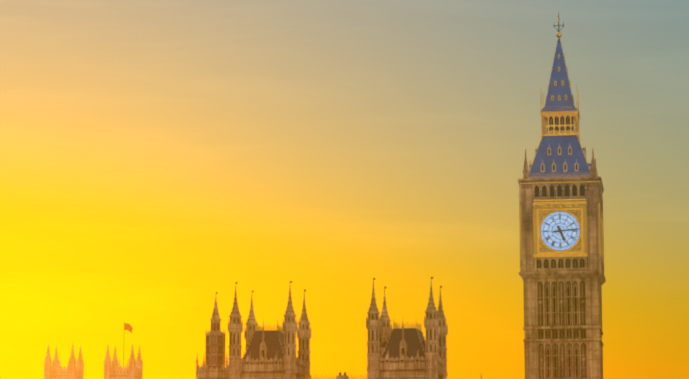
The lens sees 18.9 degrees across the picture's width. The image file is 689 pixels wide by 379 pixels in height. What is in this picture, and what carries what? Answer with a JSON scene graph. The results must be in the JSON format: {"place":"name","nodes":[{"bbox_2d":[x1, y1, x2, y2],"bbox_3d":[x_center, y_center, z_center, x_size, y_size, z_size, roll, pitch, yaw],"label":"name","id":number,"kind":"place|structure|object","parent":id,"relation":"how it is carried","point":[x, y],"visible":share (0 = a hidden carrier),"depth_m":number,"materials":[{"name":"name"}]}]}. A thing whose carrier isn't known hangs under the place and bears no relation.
{"place":"outdoors","nodes":[
{"label":"outdoors","id":0,"kind":"place"},
{"bbox_2d":[44,343,83,378],"bbox_3d":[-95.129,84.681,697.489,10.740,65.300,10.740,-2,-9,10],"label":"abbey tower","id":1,"kind":"structure","parent":0,"point":[53,370],"depth_m":696.79,"materials":[{"name":"stone"}]},
{"bbox_2d":[104,323,142,378],"bbox_3d":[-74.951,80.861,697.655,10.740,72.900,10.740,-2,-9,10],"label":"abbey tower","id":2,"kind":"structure","parent":0,"point":[113,370],"depth_m":696.50,"materials":[{"name":"stone"}]},
{"bbox_2d":[300,375,366,378],"bbox_3d":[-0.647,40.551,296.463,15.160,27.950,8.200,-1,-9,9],"label":"link range","id":3,"kind":"structure","parent":0,"point":[358,377],"depth_m":298.74,"materials":[{"name":"stone"}]},
{"bbox_2d":[336,372,348,378],"bbox_3d":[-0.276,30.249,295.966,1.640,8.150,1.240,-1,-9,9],"label":"chimney","id":4,"kind":"object","parent":3,"relation":"on","point":[340,376],"visible":1,"depth_m":295.96,"materials":[{"name":"stone"}]},
{"bbox_2d":[0,0,688,378],"label":"sky","id":5,"kind":"structure","parent":0,"point":[158,157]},
{"bbox_2d":[518,12,605,378],"bbox_3d":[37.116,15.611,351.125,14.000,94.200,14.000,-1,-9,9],"label":"clock tower","id":6,"kind":"structure","parent":0,"point":[561,273],"depth_m":345.60,"materials":[{"name":"stone"}]},
{"label":"ground","id":7,"kind":"structure","parent":0,"visible":0},
{"bbox_2d":[196,292,228,378],"bbox_3d":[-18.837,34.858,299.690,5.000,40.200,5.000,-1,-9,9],"label":"tower","id":8,"kind":"structure","parent":7,"relation":"on","point":[213,367],"depth_m":300.33,"materials":[{"name":"stone"}]},
{"bbox_2d":[228,281,310,378],"bbox_3d":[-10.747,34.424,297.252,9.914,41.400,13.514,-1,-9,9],"label":"pavilion","id":9,"kind":"structure","parent":7,"relation":"on","point":[270,354],"depth_m":293.81,"materials":[{"name":"stone"}]},
{"bbox_2d":[366,277,447,378],"bbox_3d":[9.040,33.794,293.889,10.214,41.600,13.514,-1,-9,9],"label":"pavilion","id":10,"kind":"structure","parent":7,"relation":"on","point":[398,352],"depth_m":290.30,"materials":[{"name":"stone"}]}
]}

